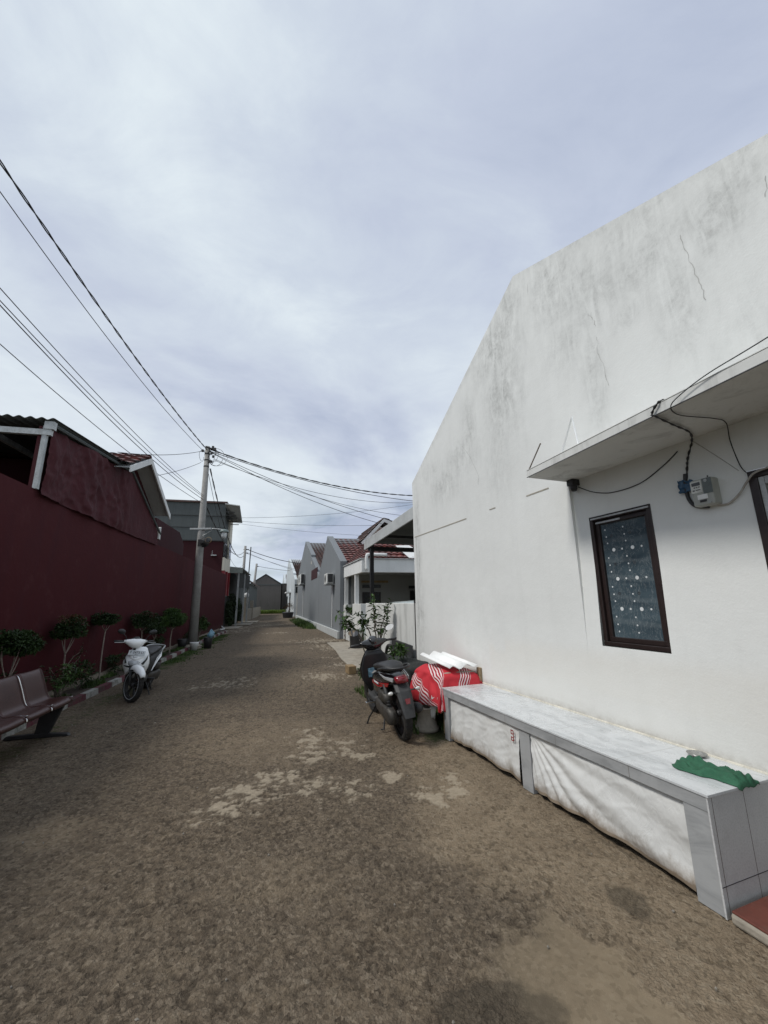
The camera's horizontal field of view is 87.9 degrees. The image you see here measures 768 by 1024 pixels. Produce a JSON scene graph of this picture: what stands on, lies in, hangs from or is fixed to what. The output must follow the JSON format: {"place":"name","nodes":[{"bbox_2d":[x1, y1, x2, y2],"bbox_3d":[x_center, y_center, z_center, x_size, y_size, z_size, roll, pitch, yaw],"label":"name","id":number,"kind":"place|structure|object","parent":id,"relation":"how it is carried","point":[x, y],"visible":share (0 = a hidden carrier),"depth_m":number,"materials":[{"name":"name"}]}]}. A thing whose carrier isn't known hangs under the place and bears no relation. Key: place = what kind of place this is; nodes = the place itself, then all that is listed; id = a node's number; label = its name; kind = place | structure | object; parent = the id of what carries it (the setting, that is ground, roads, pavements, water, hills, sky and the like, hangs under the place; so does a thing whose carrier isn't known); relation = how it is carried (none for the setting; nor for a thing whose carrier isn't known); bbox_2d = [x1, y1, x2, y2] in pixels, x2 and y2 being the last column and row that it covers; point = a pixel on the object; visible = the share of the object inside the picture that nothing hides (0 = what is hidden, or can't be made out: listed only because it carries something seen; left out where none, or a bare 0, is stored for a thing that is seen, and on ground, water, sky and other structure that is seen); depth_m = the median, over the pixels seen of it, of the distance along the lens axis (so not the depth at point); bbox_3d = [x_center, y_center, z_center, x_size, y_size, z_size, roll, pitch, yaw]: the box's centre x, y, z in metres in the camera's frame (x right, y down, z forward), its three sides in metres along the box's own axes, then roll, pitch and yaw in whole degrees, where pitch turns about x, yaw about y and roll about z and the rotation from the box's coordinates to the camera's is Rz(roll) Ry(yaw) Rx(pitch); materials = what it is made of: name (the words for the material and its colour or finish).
{"place":"outdoors","nodes":[
{"label":"outdoors","id":0,"kind":"place"},
{"bbox_2d":[357,518,391,543],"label":"house","id":1,"kind":"structure","parent":0,"point":[371,530],"depth_m":20.83,"materials":[{"name":"beige paint"}]},
{"bbox_2d":[0,614,767,1023],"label":"road","id":2,"kind":"structure","parent":0,"point":[144,878],"depth_m":2.20,"materials":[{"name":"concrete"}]},
{"bbox_2d":[0,668,72,740],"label":"waiting bench","id":3,"kind":"object","parent":2,"relation":"on","point":[25,697],"visible":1,"depth_m":4.46,"materials":[{"name":"brown metal"}]},
{"bbox_2d":[0,473,226,691],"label":"boundary wall","id":4,"kind":"structure","parent":2,"relation":"on","point":[57,559],"depth_m":7.31,"materials":[{"name":"red paint"}]},
{"bbox_2d":[0,414,161,544],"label":"house","id":5,"kind":"structure","parent":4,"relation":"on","point":[72,469],"depth_m":7.19,"materials":[{"name":"red paint"}]},
{"bbox_2d":[0,452,183,555],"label":"house","id":6,"kind":"structure","parent":4,"relation":"on","point":[142,467],"depth_m":10.12,"materials":[{"name":"paint"}]},
{"bbox_2d":[0,630,226,739],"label":"kerb","id":7,"kind":"structure","parent":2,"relation":"on","point":[83,696],"depth_m":6.78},
{"bbox_2d":[53,630,224,696],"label":"soil","id":8,"kind":"structure","parent":2,"relation":"on","point":[74,691],"depth_m":7.21,"materials":[{"name":"soil"}]},
{"bbox_2d":[0,629,46,677],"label":"topiary tree","id":9,"kind":"object","parent":8,"relation":"on","point":[17,643],"visible":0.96,"depth_m":5.16,"materials":[{"name":"green plant"}]},
{"bbox_2d":[40,645,85,696],"bbox_3d":[-4.915,2.491,6.119,0.390,0.824,1.330,1,-13,-9],"label":"shrub","id":10,"kind":"object","parent":8,"relation":"on","point":[55,691],"visible":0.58,"depth_m":6.13,"materials":[{"name":"green plant"}]},
{"bbox_2d":[47,614,88,694],"bbox_3d":[-5.146,2.322,6.464,0.537,1.320,0.649,2,-13,-13],"label":"topiary tree","id":11,"kind":"object","parent":8,"relation":"on","point":[61,632],"visible":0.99,"depth_m":6.46,"materials":[{"name":"green plant"}]},
{"bbox_2d":[49,663,88,696],"bbox_3d":[-4.807,2.611,6.101,0.406,0.574,0.800,2,-13,-13],"label":"shrub","id":12,"kind":"object","parent":8,"relation":"on","point":[66,678],"visible":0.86,"depth_m":6.04,"materials":[{"name":"green plant"}]},
{"bbox_2d":[0,631,188,685],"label":"ground cover","id":13,"kind":"object","parent":8,"relation":"on","point":[110,658],"visible":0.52,"depth_m":7.42,"materials":[{"name":"green plant"}]},
{"bbox_2d":[90,610,122,679],"bbox_3d":[-5.489,2.610,7.811,0.545,1.350,0.550,-8,-15,30],"label":"topiary tree","id":14,"kind":"object","parent":8,"relation":"on","point":[107,618],"visible":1,"depth_m":7.81,"materials":[{"name":"green plant"}]},
{"bbox_2d":[50,633,216,696],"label":"grass","id":15,"kind":"structure","parent":8,"relation":"on","point":[96,682],"depth_m":7.59,"materials":[{"name":"green plant"}]},
{"bbox_2d":[48,629,218,695],"bbox_3d":[-6.579,4.074,11.453,0.100,0.105,22.000,2,-13,-13],"label":"rubble footing","id":16,"kind":"object","parent":8,"relation":"on","point":[50,693],"visible":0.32,"depth_m":8.04,"materials":[{"name":"stone"}]},
{"bbox_2d":[129,610,161,638],"bbox_3d":[-5.897,3.085,9.805,0.667,1.302,1.035,2,-13,-13],"label":"topiary tree","id":17,"kind":"object","parent":8,"relation":"on","point":[149,622],"visible":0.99,"depth_m":9.68,"materials":[{"name":"green plant"}]},
{"bbox_2d":[144,626,166,643],"bbox_3d":[-6.099,3.456,10.554,0.556,0.911,0.823,2,-13,-13],"label":"topiary tree","id":18,"kind":"object","parent":8,"relation":"on","point":[157,628],"visible":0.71,"depth_m":10.53,"materials":[{"name":"green plant"}]},
{"bbox_2d":[157,607,187,652],"bbox_3d":[-6.412,3.539,11.935,0.923,1.357,1.958,2,-13,-13],"label":"topiary tree","id":19,"kind":"object","parent":8,"relation":"on","point":[173,617],"visible":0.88,"depth_m":11.73,"materials":[{"name":"green plant"}]},
{"bbox_2d":[177,639,187,646],"bbox_3d":[-6.743,4.425,13.325,0.336,0.340,0.331,-1,-13,0],"label":"plant pot","id":20,"kind":"object","parent":8,"relation":"on","point":[182,642],"visible":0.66,"depth_m":13.22,"materials":[{"name":"black plastic"}]},
{"bbox_2d":[198,615,210,639],"bbox_3d":[-7.391,4.736,16.389,0.527,0.976,2.607,2,-13,-13],"label":"shrub","id":21,"kind":"object","parent":8,"relation":"on","point":[203,624],"visible":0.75,"depth_m":16.17,"materials":[{"name":"green plant"}]},
{"bbox_2d":[114,629,165,702],"bbox_3d":[-4.266,2.618,6.981,0.553,1.185,1.676,3,-13,-17],"label":"scooter","id":22,"kind":"object","parent":2,"relation":"on","point":[141,667],"visible":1,"depth_m":6.52,"materials":[{"name":"plastic"}]},
{"bbox_2d":[190,642,198,649],"bbox_3d":[-6.253,4.419,13.120,0.286,0.250,0.283,-1,-13,0],"label":"plant pot","id":23,"kind":"object","parent":2,"relation":"on","point":[193,645],"visible":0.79,"depth_m":13.03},
{"bbox_2d":[153,499,241,595],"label":"house","id":24,"kind":"structure","parent":2,"relation":"on","point":[184,518],"depth_m":24.24,"materials":[{"name":"paint"}]},
{"bbox_2d":[223,596,226,626],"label":"metal gate","id":25,"kind":"structure","parent":24,"relation":"attached to","point":[224,611],"depth_m":24.69,"materials":[{"name":"black metal"}]},
{"bbox_2d":[242,521,371,525],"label":"overhead wire","id":26,"kind":"object","parent":24,"relation":"attached to","point":[325,525],"visible":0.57,"depth_m":25.74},
{"bbox_2d":[258,504,412,517],"bbox_3d":[-2.830,-0.259,26.973,14.666,1.091,0.018,-1,-13,2],"label":"overhead wire","id":27,"kind":"object","parent":24,"relation":"attached to","point":[326,514],"visible":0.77,"depth_m":26.92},
{"bbox_2d":[161,634,240,664],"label":"grass","id":28,"kind":"structure","parent":2,"relation":"on","point":[185,654],"depth_m":12.14,"materials":[{"name":"plant"}]},
{"bbox_2d":[203,637,212,648],"bbox_3d":[-6.022,4.466,13.621,0.299,0.370,0.295,-1,-13,0],"label":"bucket","id":29,"kind":"object","parent":28,"relation":"on","point":[207,642],"visible":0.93,"depth_m":13.52,"materials":[{"name":"black plastic"}]},
{"bbox_2d":[207,629,214,637],"bbox_3d":[-5.932,4.174,13.639,0.225,0.346,0.214,-10,-16,36],"label":"plastic bag","id":30,"kind":"object","parent":29,"relation":"in","point":[211,633],"visible":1,"depth_m":13.58,"materials":[{"name":"plastic"}]},
{"bbox_2d":[185,446,228,649],"bbox_3d":[-6.271,1.081,14.285,1.330,7.275,0.600,-1,-13,0],"label":"utility pole","id":31,"kind":"object","parent":2,"relation":"on","point":[202,541],"visible":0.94,"depth_m":14.12,"materials":[{"name":"concrete"}]},
{"bbox_2d":[0,344,199,501],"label":"overhead wire","id":32,"kind":"object","parent":31,"relation":"attached to","point":[78,411],"visible":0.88,"depth_m":8.20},
{"bbox_2d":[0,191,200,448],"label":"overhead wire","id":33,"kind":"object","parent":31,"relation":"attached to","point":[81,303],"visible":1,"depth_m":7.38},
{"bbox_2d":[0,305,201,498],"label":"overhead wire","id":34,"kind":"object","parent":31,"relation":"attached to","point":[80,390],"visible":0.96,"depth_m":7.55,"materials":[{"name":"black plastic"}]},
{"bbox_2d":[0,300,201,495],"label":"overhead wire","id":35,"kind":"object","parent":31,"relation":"attached to","point":[83,388],"visible":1,"depth_m":7.55,"materials":[{"name":"black plastic"}]},
{"bbox_2d":[0,288,202,494],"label":"overhead wire","id":36,"kind":"object","parent":31,"relation":"attached to","point":[84,380],"visible":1,"depth_m":7.41,"materials":[{"name":"black plastic"}]},
{"bbox_2d":[0,160,206,449],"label":"overhead wire","id":37,"kind":"object","parent":31,"relation":"attached to","point":[45,229],"visible":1,"depth_m":7.24,"materials":[{"name":"black plastic"}]},
{"bbox_2d":[118,450,204,454],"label":"overhead wire","id":38,"kind":"object","parent":31,"relation":"attached to","point":[151,454],"visible":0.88,"depth_m":12.51,"materials":[{"name":"black plastic"}]},
{"bbox_2d":[206,506,243,554],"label":"overhead wire","id":39,"kind":"object","parent":31,"relation":"attached to","point":[217,530],"visible":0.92,"depth_m":18.39,"materials":[{"name":"black plastic"}]},
{"bbox_2d":[209,468,241,557],"bbox_3d":[-10.092,1.851,26.816,0.056,1.500,25.875,3,-13,-16],"label":"overhead wire","id":40,"kind":"object","parent":31,"relation":"attached to","point":[219,509],"visible":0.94,"depth_m":18.06,"materials":[{"name":"black plastic"}]},
{"bbox_2d":[213,453,384,524],"bbox_3d":[-2.761,-0.726,16.326,8.184,2.520,0.020,5,-14,-23],"label":"overhead wire","id":41,"kind":"object","parent":31,"relation":"attached to","point":[294,493],"visible":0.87,"depth_m":15.95,"materials":[{"name":"black plastic"}]},
{"bbox_2d":[216,454,391,520],"bbox_3d":[-2.471,-0.791,16.443,8.832,2.390,0.020,5,-14,-22],"label":"overhead wire","id":42,"kind":"object","parent":31,"relation":"attached to","point":[298,490],"visible":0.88,"depth_m":15.99,"materials":[{"name":"black plastic"}]},
{"bbox_2d":[215,459,395,514],"bbox_3d":[-1.671,-0.774,17.666,11.012,1.307,0.016,7,-15,-31],"label":"overhead wire","id":43,"kind":"object","parent":31,"relation":"attached to","point":[304,493],"visible":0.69,"depth_m":16.48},
{"bbox_2d":[210,451,410,500],"bbox_3d":[-1.978,-1.343,17.384,10.433,0.962,0.025,6,-14,-28],"label":"overhead wire","id":44,"kind":"object","parent":31,"relation":"attached to","point":[306,480],"visible":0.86,"depth_m":16.63,"materials":[{"name":"black plastic"}]},
{"bbox_2d":[210,449,411,495],"bbox_3d":[-1.679,-1.396,18.112,11.707,0.711,0.049,7,-15,-33],"label":"overhead wire","id":45,"kind":"object","parent":31,"relation":"attached to","point":[305,478],"visible":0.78,"depth_m":16.95,"materials":[{"name":"black plastic"}]},
{"bbox_2d":[215,460,412,502],"bbox_3d":[-1.472,-0.991,18.329,12.018,0.861,0.018,8,-15,-35],"label":"overhead wire","id":46,"kind":"object","parent":31,"relation":"attached to","point":[307,490],"visible":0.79,"depth_m":16.97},
{"bbox_2d":[224,626,241,628],"bbox_3d":[-9.427,7.082,24.408,1.200,0.050,2.400,2,-13,-13],"label":"threshold","id":47,"kind":"object","parent":2,"relation":"on","point":[231,627],"visible":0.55,"depth_m":24.14,"materials":[{"name":"concrete"}]},
{"bbox_2d":[225,593,242,625],"bbox_3d":[-10.459,6.815,27.350,1.289,2.549,6.054,2,-13,-13],"label":"hedge","id":48,"kind":"object","parent":2,"relation":"on","point":[230,608],"visible":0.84,"depth_m":26.43,"materials":[{"name":"green plant"}]},
{"bbox_2d":[225,566,250,625],"bbox_3d":[-10.617,6.148,28.968,1.130,3.890,6.000,2,-13,-13],"label":"carport","id":49,"kind":"object","parent":2,"relation":"on","point":[240,579],"visible":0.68,"depth_m":28.83,"materials":[{"name":"grey metal"}]},
{"bbox_2d":[231,623,252,625],"bbox_3d":[-10.018,7.932,28.180,1.280,0.050,2.400,2,-13,-13],"label":"threshold","id":50,"kind":"object","parent":2,"relation":"on","point":[237,624],"visible":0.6,"depth_m":27.40,"materials":[{"name":"concrete"}]},
{"bbox_2d":[242,546,250,572],"bbox_3d":[-13.421,6.732,38.445,0.863,6.954,0.340,-1,-13,0],"label":"utility pole","id":51,"kind":"object","parent":2,"relation":"on","point":[244,556],"visible":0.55,"depth_m":38.89,"materials":[{"name":"concrete"}]},
{"bbox_2d":[235,573,259,621],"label":"house","id":52,"kind":"structure","parent":2,"relation":"on","point":[252,592],"depth_m":41.71,"materials":[{"name":"paint"}]},
{"bbox_2d":[243,593,260,620],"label":"boundary wall","id":53,"kind":"structure","parent":2,"relation":"on","point":[252,612],"depth_m":37.04,"materials":[{"name":"concrete"}]},
{"bbox_2d":[253,564,258,585],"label":"utility pole","id":54,"kind":"object","parent":2,"relation":"on","point":[255,573],"visible":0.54,"depth_m":49.94,"materials":[{"name":"concrete"}]},
{"bbox_2d":[250,574,281,609],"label":"house","id":55,"kind":"structure","parent":2,"relation":"on","point":[269,594],"depth_m":56.71,"materials":[{"name":"grey paint"}]},
{"bbox_2d":[280,583,286,609],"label":"house","id":56,"kind":"structure","parent":2,"relation":"on","point":[283,593],"depth_m":58.23,"materials":[{"name":"paint"}]},
{"bbox_2d":[282,612,293,617],"bbox_3d":[-9.478,10.148,39.291,1.100,0.550,1.100,3,-13,-16],"label":"plant pot","id":57,"kind":"object","parent":2,"relation":"on","point":[287,614],"visible":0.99,"depth_m":38.88,"materials":[{"name":"grey plastic"}]},
{"bbox_2d":[285,559,301,616],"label":"house","id":58,"kind":"structure","parent":2,"relation":"on","point":[292,585],"depth_m":48.43,"materials":[{"name":"paint"}]},
{"bbox_2d":[289,617,315,628],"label":"grass","id":59,"kind":"structure","parent":2,"relation":"on","point":[301,623],"depth_m":25.34,"materials":[{"name":"plant"}]},
{"bbox_2d":[295,542,325,625],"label":"house","id":60,"kind":"structure","parent":2,"relation":"on","point":[310,567],"depth_m":29.21,"materials":[{"name":"grey paint"}]},
{"bbox_2d":[298,574,304,616],"bbox_3d":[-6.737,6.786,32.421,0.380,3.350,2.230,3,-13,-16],"label":"air conditioner","id":61,"kind":"object","parent":60,"relation":"attached to","point":[301,579],"visible":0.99,"depth_m":31.78,"materials":[{"name":"grey plastic"}]},
{"bbox_2d":[327,641,365,670],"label":"driveway","id":62,"kind":"structure","parent":2,"relation":"on","point":[346,653],"depth_m":11.69,"materials":[{"name":"concrete"}]},
{"bbox_2d":[350,629,361,648],"bbox_3d":[-0.899,4.122,12.932,0.470,0.610,0.470,3,-13,-16],"label":"plant pot","id":63,"kind":"object","parent":62,"relation":"on","point":[354,640],"visible":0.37,"depth_m":12.74,"materials":[{"name":"black plastic"}]},
{"bbox_2d":[345,664,355,673],"bbox_3d":[-0.715,3.374,8.556,0.170,0.160,0.300,4,-13,-20],"label":"brick","id":64,"kind":"object","parent":2,"relation":"on","point":[350,668],"visible":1,"depth_m":8.43,"materials":[{"name":"ceramic"}]},
{"bbox_2d":[316,536,413,638],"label":"house","id":65,"kind":"structure","parent":2,"relation":"on","point":[339,553],"depth_m":18.98,"materials":[{"name":"grey paint"}]},
{"bbox_2d":[324,573,333,626],"bbox_3d":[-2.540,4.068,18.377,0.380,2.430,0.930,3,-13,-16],"label":"air conditioner","id":66,"kind":"object","parent":65,"relation":"attached to","point":[328,578],"visible":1,"depth_m":18.23,"materials":[{"name":"grey plastic"}]},
{"bbox_2d":[343,528,414,640],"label":"house","id":67,"kind":"structure","parent":2,"relation":"on","point":[394,579],"depth_m":16.37,"materials":[{"name":"white paint"}]},
{"bbox_2d":[343,605,351,614],"bbox_3d":[-1.341,3.864,15.689,0.425,0.458,1.383,3,-13,-16],"label":"shrub","id":68,"kind":"object","parent":67,"relation":"on","point":[348,609],"visible":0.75,"depth_m":15.70,"materials":[{"name":"green plant"}]},
{"bbox_2d":[362,592,380,603],"bbox_3d":[-0.523,3.841,16.882,0.800,0.870,0.039,3,-13,-16],"label":"window","id":69,"kind":"structure","parent":67,"relation":"in","point":[365,595],"depth_m":16.90,"materials":[{"name":"black glass"}]},
{"bbox_2d":[362,585,380,587],"bbox_3d":[-0.531,3.177,17.030,0.800,0.130,0.039,3,-13,-16],"label":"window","id":70,"kind":"structure","parent":67,"relation":"in","point":[363,586],"depth_m":17.00,"materials":[{"name":"glass"}]},
{"bbox_2d":[410,591,414,600],"bbox_3d":[1.336,4.346,17.324,0.410,1.830,0.039,3,-13,-16],"label":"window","id":71,"kind":"structure","parent":67,"relation":"in","point":[412,593],"depth_m":17.45,"materials":[{"name":"black glass"}]},
{"bbox_2d":[348,624,422,740],"bbox_3d":[0.005,2.103,5.080,0.705,1.197,1.867,-4,-11,-17],"label":"scooter","id":72,"kind":"object","parent":2,"relation":"on","point":[388,693],"visible":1,"depth_m":4.58,"materials":[{"name":"plastic"}]},
{"bbox_2d":[366,600,416,658],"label":"garden wall","id":73,"kind":"structure","parent":2,"relation":"on","point":[402,619],"depth_m":7.32,"materials":[{"name":"white paint"}]},
{"bbox_2d":[364,507,413,601],"bbox_3d":[1.547,1.121,8.731,3.250,1.664,2.878,4,-13,-20],"label":"carport","id":74,"kind":"object","parent":73,"relation":"on","point":[398,530],"visible":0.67,"depth_m":8.88,"materials":[{"name":"white paint"}]},
{"bbox_2d":[354,684,443,733],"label":"grass","id":75,"kind":"structure","parent":2,"relation":"on","point":[439,719],"depth_m":5.07,"materials":[{"name":"plant"}]},
{"bbox_2d":[386,653,428,700],"bbox_3d":[0.332,2.565,6.321,0.620,0.553,1.586,4,-13,-20],"label":"shade net","id":76,"kind":"object","parent":75,"relation":"on","point":[414,663],"visible":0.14,"depth_m":5.91,"materials":[{"name":"black fabric"}]},
{"bbox_2d":[385,644,394,655],"bbox_3d":[0.096,2.411,6.679,0.056,0.395,0.394,4,-13,-20],"label":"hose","id":77,"kind":"object","parent":76,"relation":"on","point":[387,647],"visible":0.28,"depth_m":6.75,"materials":[{"name":"rubber"}]},
{"bbox_2d":[387,642,409,660],"bbox_3d":[0.192,2.166,6.091,0.404,0.355,0.425,4,-13,-20],"label":"potted plant","id":78,"kind":"object","parent":76,"relation":"on","point":[400,647],"visible":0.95,"depth_m":6.07,"materials":[{"name":"green plant"}]},
{"bbox_2d":[392,640,412,657],"bbox_3d":[0.291,2.645,6.862,0.079,0.820,0.900,4,-13,-20],"label":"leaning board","id":79,"kind":"object","parent":2,"relation":"on","point":[410,649],"visible":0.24,"depth_m":6.66,"materials":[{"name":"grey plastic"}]},
{"bbox_2d":[415,704,438,732],"bbox_3d":[0.510,2.461,4.768,0.290,0.260,0.290,4,-13,-20],"label":"plant pot","id":80,"kind":"object","parent":2,"relation":"on","point":[426,723],"visible":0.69,"depth_m":4.67,"materials":[{"name":"concrete"}]},
{"bbox_2d":[436,670,474,732],"bbox_3d":[0.801,2.300,4.980,0.440,0.660,0.640,4,-13,-20],"label":"storage crate","id":81,"kind":"object","parent":2,"relation":"on","point":[443,711],"visible":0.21,"depth_m":4.72,"materials":[{"name":"plastic"}]},
{"bbox_2d":[410,663,482,712],"bbox_3d":[0.779,2.159,5.011,0.698,0.462,0.944,4,-13,-20],"label":"cloth","id":82,"kind":"object","parent":81,"relation":"on","point":[432,679],"visible":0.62,"depth_m":4.77,"materials":[{"name":"red fabric"}]},
{"bbox_2d":[430,696,437,718],"bbox_3d":[0.574,2.289,4.668,0.044,0.267,0.222,4,-13,-20],"label":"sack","id":83,"kind":"object","parent":82,"relation":"hanging from","point":[433,710],"visible":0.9,"depth_m":4.67,"materials":[{"name":"plastic"}]},
{"bbox_2d":[420,651,476,668],"bbox_3d":[0.798,1.855,5.014,0.379,0.147,0.672,6,-14,-29],"label":"corrugated sheet","id":84,"kind":"object","parent":82,"relation":"on","point":[447,660],"visible":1,"depth_m":4.97,"materials":[{"name":"white plastic"}]},
{"bbox_2d":[476,667,482,681],"bbox_3d":[1.149,2.224,4.751,0.048,0.700,0.070,4,-13,-20],"label":"wooden block","id":85,"kind":"object","parent":2,"relation":"on","point":[479,671],"depth_m":4.79,"materials":[{"name":"brown wood"}]},
{"bbox_2d":[412,133,767,772],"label":"house","id":86,"kind":"structure","parent":2,"relation":"on","point":[542,576],"depth_m":3.17,"materials":[{"name":"white paint"}]},
{"bbox_2d":[578,451,677,493],"bbox_3d":[1.926,-0.258,3.212,0.008,0.166,0.894,4,-13,-20],"label":"cable","id":87,"kind":"object","parent":86,"relation":"attached to","point":[638,483],"visible":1,"depth_m":3.07,"materials":[{"name":"black plastic"}]},
{"bbox_2d":[589,504,670,652],"bbox_3d":[1.938,0.518,3.144,0.086,1.067,0.559,4,-13,-20],"label":"window","id":88,"kind":"structure","parent":86,"relation":"in","point":[624,545],"depth_m":3.14,"materials":[{"name":"black glass"}]},
{"bbox_2d":[650,399,692,479],"bbox_3d":[1.872,-0.423,2.533,0.683,0.409,0.116,11,-17,-41],"label":"cable","id":89,"kind":"object","parent":86,"relation":"attached to","point":[672,424],"visible":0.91,"depth_m":2.53,"materials":[{"name":"black plastic"}]},
{"bbox_2d":[683,474,709,507],"bbox_3d":[2.099,-0.143,2.687,0.024,0.267,0.133,4,-13,-20],"label":"cable","id":90,"kind":"object","parent":86,"relation":"attached to","point":[689,499],"visible":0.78,"depth_m":2.72,"materials":[{"name":"black plastic"}]},
{"bbox_2d":[677,479,692,493],"bbox_3d":[2.071,-0.180,2.737,0.023,0.100,0.103,2,-13,-14],"label":"plastic bag","id":91,"kind":"object","parent":90,"relation":"attached to","point":[681,485],"visible":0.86,"depth_m":2.74,"materials":[{"name":"plastic"}]},
{"bbox_2d":[690,475,721,507],"bbox_3d":[2.100,-0.138,2.605,0.086,0.200,0.130,4,-13,-20],"label":"electricity meter","id":92,"kind":"object","parent":86,"relation":"attached to","point":[705,492],"visible":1,"depth_m":2.57,"materials":[{"name":"grey plastic"}]},
{"bbox_2d":[670,337,767,473],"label":"cable","id":93,"kind":"object","parent":86,"relation":"attached to","point":[716,418],"visible":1,"depth_m":2.25,"materials":[{"name":"black plastic"}]},
{"bbox_2d":[718,466,767,504],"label":"cable","id":94,"kind":"object","parent":86,"relation":"attached to","point":[744,485],"visible":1,"depth_m":2.41,"materials":[{"name":"plastic"}]},
{"bbox_2d":[747,468,767,566],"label":"door","id":95,"kind":"structure","parent":86,"relation":"in","point":[758,483],"depth_m":2.35,"materials":[{"name":"brown glass"}]},
{"bbox_2d":[442,682,767,919],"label":"tiled bench","id":96,"kind":"object","parent":2,"relation":"on","point":[706,838],"visible":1,"depth_m":2.45,"materials":[{"name":"tile"}]},
{"bbox_2d":[686,750,707,757],"bbox_3d":[1.961,1.519,2.497,0.110,0.017,0.110,4,-13,-20],"label":"plate","id":97,"kind":"object","parent":96,"relation":"on","point":[694,753],"visible":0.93,"depth_m":2.51,"materials":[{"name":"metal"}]},
{"bbox_2d":[672,755,759,790],"bbox_3d":[1.841,1.451,2.248,0.214,0.078,0.357,6,-14,-26],"label":"cloth","id":98,"kind":"object","parent":96,"relation":"on","point":[701,767],"visible":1,"depth_m":2.20,"materials":[{"name":"green fabric"}]},
{"bbox_2d":[732,896,767,945],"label":"doorstep","id":99,"kind":"object","parent":2,"relation":"on","point":[751,918],"visible":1,"depth_m":1.84,"materials":[{"name":"tile"}]},
{"bbox_2d":[0,0,767,582],"label":"sky","id":100,"kind":"structure","parent":0,"point":[306,222],"materials":[{"name":"grey"}]},
{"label":"verge","id":101,"kind":"structure","parent":0,"visible":0},
{"bbox_2d":[260,609,285,613],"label":"grass","id":102,"kind":"structure","parent":101,"relation":"on","point":[271,611],"depth_m":54.03,"materials":[{"name":"plant"}]},
{"bbox_3d":[-0.081,3.022,7.291,0.324,0.280,0.324,4,-13,-20],"label":"plant pot","id":103,"kind":"object","parent":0,"visible":0},
{"bbox_2d":[335,594,391,651],"bbox_3d":[-0.377,2.236,7.331,1.140,1.456,0.478,4,-13,-20],"label":"shrub","id":104,"kind":"object","parent":103,"relation":"in","point":[365,622],"visible":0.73,"depth_m":7.40,"materials":[{"name":"green plant"}]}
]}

